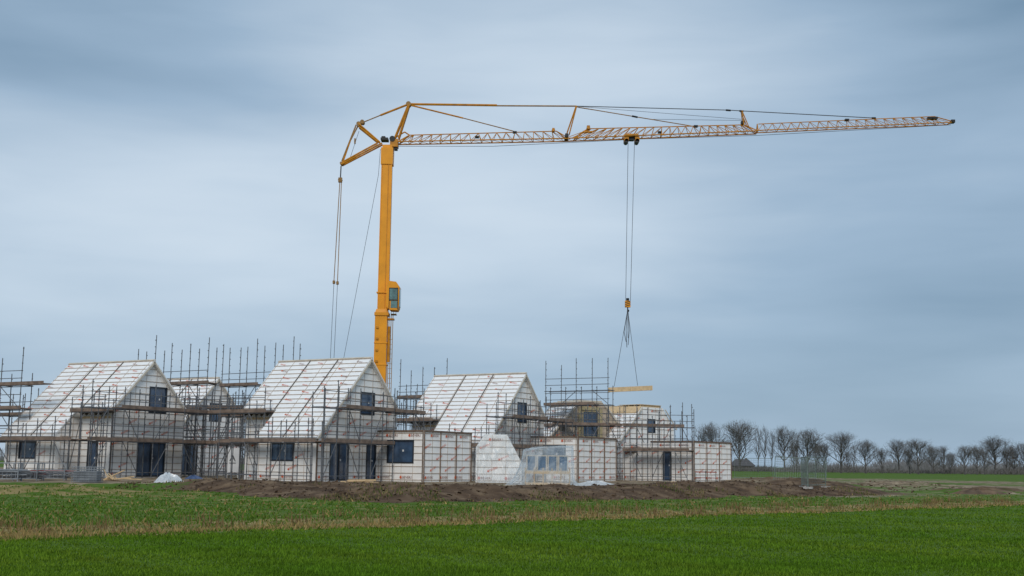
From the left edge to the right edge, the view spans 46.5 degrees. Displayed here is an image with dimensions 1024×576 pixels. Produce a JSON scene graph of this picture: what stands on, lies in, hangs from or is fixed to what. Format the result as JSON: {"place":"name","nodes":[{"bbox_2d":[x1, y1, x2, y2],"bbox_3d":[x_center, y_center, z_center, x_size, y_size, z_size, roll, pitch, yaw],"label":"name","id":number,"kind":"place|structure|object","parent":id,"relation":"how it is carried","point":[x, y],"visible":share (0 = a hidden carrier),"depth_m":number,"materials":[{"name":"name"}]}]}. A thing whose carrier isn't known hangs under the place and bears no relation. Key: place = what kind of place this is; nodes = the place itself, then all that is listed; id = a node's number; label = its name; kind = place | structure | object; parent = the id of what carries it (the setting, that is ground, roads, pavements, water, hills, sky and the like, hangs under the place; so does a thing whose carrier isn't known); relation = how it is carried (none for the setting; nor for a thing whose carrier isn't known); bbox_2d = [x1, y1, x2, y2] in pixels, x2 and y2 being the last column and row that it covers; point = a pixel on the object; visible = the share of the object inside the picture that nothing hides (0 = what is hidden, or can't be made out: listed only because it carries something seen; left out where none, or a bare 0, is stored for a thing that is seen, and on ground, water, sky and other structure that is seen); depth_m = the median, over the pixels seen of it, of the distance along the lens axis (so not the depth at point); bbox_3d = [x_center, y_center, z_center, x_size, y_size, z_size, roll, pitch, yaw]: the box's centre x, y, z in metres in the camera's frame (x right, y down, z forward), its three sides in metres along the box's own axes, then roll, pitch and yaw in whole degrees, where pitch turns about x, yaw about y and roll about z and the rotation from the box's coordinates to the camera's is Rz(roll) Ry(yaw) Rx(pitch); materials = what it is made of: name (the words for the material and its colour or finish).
{"place":"outdoors","nodes":[
{"label":"outdoors","id":0,"kind":"place"},
{"bbox_2d":[475,434,521,482],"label":"prefab gable panel","id":1,"kind":"structure","parent":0,"point":[498,460],"depth_m":75.05,"materials":[{"name":"white plastic"}]},
{"bbox_2d":[0,505,1023,575],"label":"field grass","id":2,"kind":"structure","parent":0,"point":[718,565],"depth_m":21.80,"materials":[{"name":"plant"}]},
{"bbox_2d":[0,460,1023,575],"bbox_3d":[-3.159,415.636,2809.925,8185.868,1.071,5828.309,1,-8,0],"label":"ground","id":3,"kind":"structure","parent":0,"point":[1005,483],"depth_m":48.60,"materials":[{"name":"plant"}]},
{"bbox_2d":[0,463,32,480],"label":"scaffold rack","id":4,"kind":"object","parent":3,"relation":"on","point":[16,474],"visible":0.98,"depth_m":61.60,"materials":[{"name":"metal"}]},
{"bbox_2d":[0,388,38,442],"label":"scaffold","id":5,"kind":"object","parent":3,"relation":"on","point":[12,414],"visible":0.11,"depth_m":86.68,"materials":[{"name":"grey metal"}]},
{"bbox_2d":[0,347,53,468],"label":"scaffold","id":6,"kind":"object","parent":3,"relation":"on","point":[11,384],"visible":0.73,"depth_m":80.11,"materials":[{"name":"grey metal"}]},
{"bbox_2d":[12,463,52,480],"bbox_3d":[-25.698,9.792,63.544,2.389,0.952,0.860,0,-8,5],"label":"scaffold rack","id":7,"kind":"object","parent":3,"relation":"on","point":[37,474],"visible":0.56,"depth_m":63.23,"materials":[{"name":"metal"}]},
{"bbox_2d":[0,415,81,475],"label":"scaffold","id":8,"kind":"object","parent":3,"relation":"on","point":[38,439],"visible":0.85,"depth_m":76.78,"materials":[{"name":"grey metal"}]},
{"bbox_2d":[34,463,73,480],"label":"scaffold rack","id":9,"kind":"object","parent":3,"relation":"on","point":[53,476],"visible":0.65,"depth_m":65.48,"materials":[{"name":"metal"}]},
{"bbox_2d":[71,467,103,482],"bbox_3d":[-21.612,9.497,60.726,1.286,0.786,1.036,1,-8,0],"label":"wire crate","id":10,"kind":"object","parent":3,"relation":"on","point":[89,476],"visible":1,"depth_m":60.26,"materials":[{"name":"metal"}]},
{"bbox_2d":[67,392,114,474],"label":"scaffold","id":11,"kind":"object","parent":3,"relation":"on","point":[84,410],"visible":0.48,"depth_m":77.42,"materials":[{"name":"grey metal"}]},
{"bbox_2d":[1,359,187,477],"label":"house under construction","id":12,"kind":"structure","parent":3,"relation":"on","point":[51,402],"depth_m":80.01,"materials":[{"name":"white plastic"}]},
{"bbox_2d":[18,441,35,458],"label":"window","id":13,"kind":"structure","parent":12,"relation":"in","point":[30,445],"depth_m":78.82,"materials":[{"name":"blue glass"}]},
{"bbox_2d":[86,442,97,470],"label":"door","id":14,"kind":"structure","parent":12,"relation":"in","point":[93,451],"depth_m":78.30,"materials":[{"name":"blue glass"}]},
{"bbox_2d":[136,443,165,476],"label":"door","id":15,"kind":"structure","parent":12,"relation":"in","point":[147,457],"depth_m":80.41,"materials":[{"name":"blue glass"}]},
{"bbox_2d":[149,386,167,413],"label":"window","id":16,"kind":"structure","parent":12,"relation":"in","point":[152,389],"depth_m":81.41,"materials":[{"name":"blue glass"}]},
{"bbox_2d":[103,469,141,480],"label":"timber offcuts","id":17,"kind":"object","parent":3,"relation":"on","point":[111,477],"visible":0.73,"depth_m":65.45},
{"bbox_2d":[77,379,212,477],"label":"scaffold","id":18,"kind":"object","parent":3,"relation":"on","point":[154,409],"visible":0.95,"depth_m":78.70,"materials":[{"name":"grey metal"}]},
{"bbox_2d":[154,472,183,482],"bbox_3d":[-17.919,9.859,62.119,1.623,0.555,1.042,-1,-9,12],"label":"plastic bag","id":19,"kind":"object","parent":3,"relation":"on","point":[168,477],"visible":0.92,"depth_m":62.01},
{"bbox_2d":[138,335,217,476],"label":"scaffold","id":20,"kind":"object","parent":3,"relation":"on","point":[189,383],"visible":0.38,"depth_m":86.30,"materials":[{"name":"grey metal"}]},
{"bbox_2d":[185,475,202,478],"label":"tarpaulin","id":21,"kind":"object","parent":3,"relation":"on","point":[193,477],"visible":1,"depth_m":76.82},
{"bbox_2d":[167,377,240,474],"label":"house under construction","id":22,"kind":"structure","parent":3,"relation":"on","point":[210,388],"depth_m":96.61,"materials":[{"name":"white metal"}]},
{"bbox_2d":[182,445,197,474],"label":"door","id":23,"kind":"structure","parent":22,"relation":"in","point":[191,459],"depth_m":94.17,"materials":[{"name":"blue glass"}]},
{"bbox_2d":[209,403,221,421],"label":"window","id":24,"kind":"structure","parent":22,"relation":"in","point":[210,403],"depth_m":96.97,"materials":[{"name":"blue glass"}]},
{"bbox_2d":[183,394,249,477],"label":"scaffold","id":25,"kind":"object","parent":3,"relation":"on","point":[212,442],"visible":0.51,"depth_m":83.11,"materials":[{"name":"grey metal"}]},
{"bbox_2d":[181,388,257,475],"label":"scaffold","id":26,"kind":"object","parent":3,"relation":"on","point":[209,408],"visible":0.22,"depth_m":93.18,"materials":[{"name":"grey metal"}]},
{"bbox_2d":[226,448,239,477],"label":"site sign","id":27,"kind":"object","parent":3,"relation":"on","point":[235,459],"visible":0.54,"depth_m":81.12,"materials":[{"name":"white paint"}]},
{"bbox_2d":[217,388,273,479],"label":"scaffold","id":28,"kind":"object","parent":3,"relation":"on","point":[249,411],"visible":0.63,"depth_m":76.54,"materials":[{"name":"grey metal"}]},
{"bbox_2d":[217,336,300,476],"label":"scaffold","id":29,"kind":"object","parent":3,"relation":"on","point":[239,385],"visible":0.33,"depth_m":90.87,"materials":[{"name":"grey metal"}]},
{"bbox_2d":[229,415,322,481],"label":"scaffold","id":30,"kind":"object","parent":3,"relation":"on","point":[280,440],"visible":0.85,"depth_m":72.19,"materials":[{"name":"grey metal"}]},
{"bbox_2d":[310,380,395,481],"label":"scaffold","id":31,"kind":"object","parent":3,"relation":"on","point":[348,441],"visible":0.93,"depth_m":73.12,"materials":[{"name":"grey metal"}]},
{"bbox_2d":[244,357,471,481],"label":"house under construction","id":32,"kind":"structure","parent":3,"relation":"on","point":[290,386],"depth_m":76.31,"materials":[{"name":"white plastic"}]},
{"bbox_2d":[270,443,293,460],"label":"window","id":33,"kind":"structure","parent":32,"relation":"in","point":[275,446],"depth_m":73.32,"materials":[{"name":"blue glass"}]},
{"bbox_2d":[329,444,348,480],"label":"door","id":34,"kind":"structure","parent":32,"relation":"in","point":[341,451],"depth_m":73.88,"materials":[{"name":"blue glass"}]},
{"bbox_2d":[361,392,374,414],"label":"window","id":35,"kind":"structure","parent":32,"relation":"in","point":[365,398],"depth_m":76.74,"materials":[{"name":"blue glass"}]},
{"bbox_2d":[365,445,375,478],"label":"door","id":36,"kind":"structure","parent":32,"relation":"in","point":[373,452],"depth_m":76.73,"materials":[{"name":"blue glass"}]},
{"bbox_2d":[386,440,413,462],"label":"window","id":37,"kind":"structure","parent":32,"relation":"in","point":[403,452],"depth_m":76.41,"materials":[{"name":"blue glass"}]},
{"bbox_2d":[385,388,425,429],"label":"scaffold","id":38,"kind":"object","parent":32,"relation":"on","point":[404,412],"visible":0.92,"depth_m":78.25,"materials":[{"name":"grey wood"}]},
{"bbox_2d":[340,479,378,482],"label":"loose planks","id":39,"kind":"object","parent":3,"relation":"on","point":[362,480],"visible":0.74,"depth_m":65.26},
{"bbox_2d":[397,400,438,429],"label":"scaffold","id":40,"kind":"object","parent":3,"relation":"on","point":[430,419],"visible":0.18,"depth_m":87.67,"materials":[{"name":"grey wood"}]},
{"bbox_2d":[398,358,447,429],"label":"scaffold","id":41,"kind":"object","parent":3,"relation":"on","point":[413,396],"visible":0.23,"depth_m":94.06,"materials":[{"name":"grey metal"}]},
{"bbox_2d":[411,424,495,480],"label":"scaffold","id":42,"kind":"object","parent":3,"relation":"on","point":[474,445],"visible":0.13,"depth_m":82.47,"materials":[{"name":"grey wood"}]},
{"bbox_2d":[110,479,881,502],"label":"spoil weeds","id":43,"kind":"object","parent":3,"relation":"on","point":[342,496],"visible":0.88,"depth_m":51.93,"materials":[{"name":"plant"}]},
{"bbox_2d":[0,449,1023,473],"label":"distant wood","id":44,"kind":"object","parent":3,"relation":"on","point":[903,465],"visible":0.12,"depth_m":441.87,"materials":[{"name":"plant"}]},
{"bbox_2d":[409,372,616,480],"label":"house under construction","id":45,"kind":"structure","parent":3,"relation":"on","point":[460,402],"depth_m":88.11,"materials":[{"name":"white plastic"}]},
{"bbox_2d":[517,402,526,422],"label":"window","id":46,"kind":"structure","parent":45,"relation":"in","point":[525,404],"depth_m":88.01,"materials":[{"name":"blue glass"}]},
{"bbox_2d":[543,445,565,454],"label":"window","id":47,"kind":"structure","parent":45,"relation":"in","point":[551,449],"depth_m":87.76,"materials":[{"name":"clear glass"}]},
{"bbox_2d":[539,400,573,435],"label":"scaffold","id":48,"kind":"object","parent":45,"relation":"on","point":[555,420],"visible":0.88,"depth_m":89.86,"materials":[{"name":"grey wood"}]},
{"bbox_2d":[486,392,547,480],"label":"scaffold","id":49,"kind":"object","parent":3,"relation":"on","point":[523,417],"visible":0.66,"depth_m":85.54,"materials":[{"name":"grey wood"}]},
{"bbox_2d":[525,455,569,484],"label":"window frame stack","id":50,"kind":"object","parent":3,"relation":"on","point":[547,464],"depth_m":67.42,"materials":[{"name":"beige wood"}]},
{"bbox_2d":[526,455,567,471],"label":"window frame","id":51,"kind":"structure","parent":50,"relation":"in","point":[553,460],"depth_m":67.45,"materials":[{"name":"white glass"}]},
{"bbox_2d":[118,477,1021,502],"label":"soil clods","id":52,"kind":"object","parent":3,"relation":"on","point":[605,491],"visible":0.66,"depth_m":55.95,"materials":[{"name":"soil"}]},
{"bbox_2d":[543,358,614,436],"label":"scaffold","id":53,"kind":"object","parent":3,"relation":"on","point":[575,404],"visible":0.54,"depth_m":97.87,"materials":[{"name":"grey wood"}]},
{"bbox_2d":[544,400,618,437],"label":"house under construction","id":54,"kind":"structure","parent":3,"relation":"on","point":[603,409],"depth_m":100.46,"materials":[{"name":"brown wood"}]},
{"bbox_2d":[582,411,598,436],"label":"window","id":55,"kind":"structure","parent":54,"relation":"in","point":[590,431],"depth_m":100.49,"materials":[{"name":"blue glass"}]},
{"bbox_2d":[552,403,621,479],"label":"scaffold","id":56,"kind":"object","parent":3,"relation":"on","point":[585,424],"visible":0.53,"depth_m":96.00,"materials":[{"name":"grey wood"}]},
{"bbox_2d":[570,481,611,485],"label":"plastic sheet","id":57,"kind":"object","parent":3,"relation":"on","point":[588,483],"visible":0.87,"depth_m":68.90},
{"bbox_2d":[605,404,676,479],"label":"house under construction","id":58,"kind":"structure","parent":3,"relation":"on","point":[653,410],"depth_m":102.67,"materials":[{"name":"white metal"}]},
{"bbox_2d":[648,419,655,432],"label":"window","id":59,"kind":"structure","parent":58,"relation":"in","point":[649,422],"depth_m":103.40,"materials":[{"name":"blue glass"}]},
{"bbox_2d":[330,101,954,390],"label":"mobile tower crane","id":60,"kind":"object","parent":3,"relation":"on","point":[389,294],"visible":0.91,"depth_m":112.83,"materials":[{"name":"yellow metal"}]},
{"bbox_2d":[608,386,652,391],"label":"timber beam","id":61,"kind":"structure","parent":60,"relation":"hanging from","point":[632,388],"depth_m":109.69,"materials":[{"name":"wood"}]},
{"bbox_2d":[622,402,694,479],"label":"scaffold","id":62,"kind":"object","parent":3,"relation":"on","point":[625,425],"visible":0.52,"depth_m":96.88,"materials":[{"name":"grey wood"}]},
{"bbox_2d":[628,416,694,480],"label":"scaffold","id":63,"kind":"object","parent":3,"relation":"on","point":[663,450],"visible":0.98,"depth_m":93.61,"materials":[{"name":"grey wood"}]},
{"bbox_2d":[623,441,731,481],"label":"garage shell","id":64,"kind":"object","parent":3,"relation":"on","point":[708,456],"visible":0.87,"depth_m":95.08,"materials":[{"name":"white plastic"}]},
{"bbox_2d":[663,452,671,480],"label":"door","id":65,"kind":"structure","parent":64,"relation":"in","point":[666,457],"depth_m":94.49,"materials":[{"name":"blue glass"}]},
{"bbox_2d":[688,420,728,441],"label":"bare tree","id":66,"kind":"object","parent":3,"relation":"on","point":[710,433],"visible":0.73,"depth_m":362.78,"materials":[{"name":"grey plant"}]},
{"bbox_2d":[714,418,759,470],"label":"bare tree","id":67,"kind":"object","parent":3,"relation":"on","point":[739,436],"visible":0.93,"depth_m":403.55,"materials":[{"name":"brown plant"}]},
{"bbox_2d":[732,458,754,470],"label":"farmhouse","id":68,"kind":"object","parent":3,"relation":"on","point":[746,465],"visible":0.32,"depth_m":432.92,"materials":[{"name":"brick"}]},
{"bbox_2d":[733,458,772,478],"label":"construction fence","id":69,"kind":"object","parent":3,"relation":"on","point":[753,468],"visible":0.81,"depth_m":102.96,"materials":[{"name":"metal"}]},
{"bbox_2d":[753,428,763,471],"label":"bare tree","id":70,"kind":"object","parent":3,"relation":"on","point":[759,439],"visible":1,"depth_m":353.39,"materials":[{"name":"brown plant"}]},
{"bbox_2d":[759,423,768,465],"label":"bare tree","id":71,"kind":"object","parent":3,"relation":"on","point":[765,437],"visible":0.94,"depth_m":407.57,"materials":[{"name":"brown plant"}]},
{"bbox_2d":[766,431,775,467],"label":"bare tree","id":72,"kind":"object","parent":3,"relation":"on","point":[772,444],"visible":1,"depth_m":378.09,"materials":[{"name":"brown plant"}]},
{"bbox_2d":[768,424,801,469],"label":"bare tree","id":73,"kind":"object","parent":3,"relation":"on","point":[781,437],"visible":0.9,"depth_m":418.25,"materials":[{"name":"brown plant"}]},
{"bbox_2d":[787,443,800,472],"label":"bare tree","id":74,"kind":"object","parent":3,"relation":"on","point":[793,454],"visible":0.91,"depth_m":349.08,"materials":[{"name":"brown plant"}]},
{"bbox_2d":[775,457,815,477],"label":"construction fence","id":75,"kind":"object","parent":3,"relation":"on","point":[780,459],"visible":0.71,"depth_m":99.70,"materials":[{"name":"metal"}]},
{"bbox_2d":[791,436,800,472],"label":"bare tree","id":76,"kind":"object","parent":3,"relation":"on","point":[797,453],"visible":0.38,"depth_m":376.30,"materials":[{"name":"brown plant"}]},
{"bbox_2d":[773,456,826,479],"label":"construction fence","id":77,"kind":"object","parent":3,"relation":"on","point":[798,466],"visible":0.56,"depth_m":78.25,"materials":[{"name":"metal"}]},
{"bbox_2d":[799,456,811,488],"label":"construction fence","id":78,"kind":"object","parent":3,"relation":"on","point":[803,464],"visible":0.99,"depth_m":70.60,"materials":[{"name":"metal"}]},
{"bbox_2d":[788,429,827,471],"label":"bare tree","id":79,"kind":"object","parent":3,"relation":"on","point":[806,441],"visible":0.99,"depth_m":347.77,"materials":[{"name":"brown plant"}]},
{"bbox_2d":[808,444,822,471],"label":"bare tree","id":80,"kind":"object","parent":3,"relation":"on","point":[816,454],"visible":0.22,"depth_m":393.89,"materials":[{"name":"brown plant"}]},
{"bbox_2d":[807,456,829,488],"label":"construction fence","id":81,"kind":"object","parent":3,"relation":"on","point":[821,472],"visible":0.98,"depth_m":70.94,"materials":[{"name":"metal"}]},
{"bbox_2d":[813,440,832,465],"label":"bare tree","id":82,"kind":"object","parent":3,"relation":"on","point":[823,446],"visible":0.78,"depth_m":372.28,"materials":[{"name":"brown plant"}]},
{"bbox_2d":[816,430,860,472],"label":"bare tree","id":83,"kind":"object","parent":3,"relation":"on","point":[842,439],"visible":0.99,"depth_m":368.53,"materials":[{"name":"brown plant"}]},
{"bbox_2d":[842,451,852,469],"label":"bare tree","id":84,"kind":"object","parent":3,"relation":"on","point":[849,457],"visible":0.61,"depth_m":400.19,"materials":[{"name":"brown plant"}]},
{"bbox_2d":[849,446,858,464],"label":"bare tree","id":85,"kind":"object","parent":3,"relation":"on","point":[854,456],"visible":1,"depth_m":360.71,"materials":[{"name":"brown plant"}]},
{"bbox_2d":[851,439,878,472],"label":"bare tree","id":86,"kind":"object","parent":3,"relation":"on","point":[865,446],"visible":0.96,"depth_m":369.77,"materials":[{"name":"brown plant"}]},
{"bbox_2d":[732,464,1023,474],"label":"field hedge","id":87,"kind":"object","parent":3,"relation":"on","point":[973,471],"visible":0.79,"depth_m":401.46,"materials":[{"name":"plant"}]},
{"bbox_2d":[872,448,890,473],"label":"bare tree","id":88,"kind":"object","parent":3,"relation":"on","point":[881,455],"visible":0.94,"depth_m":380.21,"materials":[{"name":"brown plant"}]},
{"bbox_2d":[885,438,908,470],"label":"bare tree","id":89,"kind":"object","parent":3,"relation":"on","point":[894,451],"visible":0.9,"depth_m":415.54,"materials":[{"name":"brown plant"}]},
{"bbox_2d":[898,449,913,473],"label":"bare tree","id":90,"kind":"object","parent":3,"relation":"on","point":[908,460],"visible":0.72,"depth_m":360.67,"materials":[{"name":"brown plant"}]},
{"bbox_2d":[901,438,938,473],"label":"bare tree","id":91,"kind":"object","parent":3,"relation":"on","point":[916,446],"visible":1,"depth_m":354.13,"materials":[{"name":"brown plant"}]},
{"bbox_2d":[923,445,943,473],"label":"bare tree","id":92,"kind":"object","parent":3,"relation":"on","point":[930,462],"visible":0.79,"depth_m":390.30,"materials":[{"name":"brown plant"}]},
{"bbox_2d":[934,446,953,473],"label":"bare tree","id":93,"kind":"object","parent":3,"relation":"on","point":[943,453],"visible":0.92,"depth_m":392.88,"materials":[{"name":"brown plant"}]},
{"bbox_2d":[945,452,954,473],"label":"bare tree","id":94,"kind":"object","parent":3,"relation":"on","point":[950,461],"visible":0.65,"depth_m":400.63,"materials":[{"name":"brown plant"}]},
{"bbox_2d":[951,454,958,473],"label":"bare tree","id":95,"kind":"object","parent":3,"relation":"on","point":[954,466],"visible":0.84,"depth_m":394.02,"materials":[{"name":"brown plant"}]},
{"bbox_2d":[952,444,975,474],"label":"bare tree","id":96,"kind":"object","parent":3,"relation":"on","point":[967,452],"visible":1,"depth_m":365.70,"materials":[{"name":"brown plant"}]},
{"bbox_2d":[967,446,987,474],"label":"bare tree","id":97,"kind":"object","parent":3,"relation":"on","point":[978,454],"visible":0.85,"depth_m":374.64,"materials":[{"name":"brown plant"}]},
{"bbox_2d":[950,488,1006,494],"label":"debris pile","id":98,"kind":"object","parent":3,"relation":"on","point":[977,491],"visible":0.98,"depth_m":78.50,"materials":[{"name":"soil"}]},
{"bbox_2d":[976,448,993,474],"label":"bare tree","id":99,"kind":"object","parent":3,"relation":"on","point":[983,458],"visible":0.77,"depth_m":380.81,"materials":[{"name":"brown plant"}]},
{"bbox_2d":[965,435,1019,474],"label":"bare tree","id":100,"kind":"object","parent":3,"relation":"on","point":[995,445],"visible":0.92,"depth_m":410.61,"materials":[{"name":"brown plant"}]},
{"bbox_2d":[1001,450,1013,468],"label":"bare tree","id":101,"kind":"object","parent":3,"relation":"on","point":[1006,457],"visible":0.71,"depth_m":413.74,"materials":[{"name":"brown plant"}]},
{"bbox_2d":[1003,444,1023,469],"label":"bare tree","id":102,"kind":"object","parent":3,"relation":"on","point":[1015,449],"visible":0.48,"depth_m":418.33,"materials":[{"name":"brown plant"}]},
{"bbox_2d":[1009,442,1023,466],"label":"bare tree","id":103,"kind":"object","parent":3,"relation":"on","point":[1021,450],"visible":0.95,"depth_m":413.82,"materials":[{"name":"brown plant"}]},
{"bbox_2d":[0,483,1023,540],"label":"dry verge grass","id":104,"kind":"structure","parent":0,"point":[11,535],"depth_m":37.98,"materials":[{"name":"plant"}]},
{"bbox_2d":[0,0,1023,467],"label":"sky","id":105,"kind":"structure","parent":0,"point":[170,169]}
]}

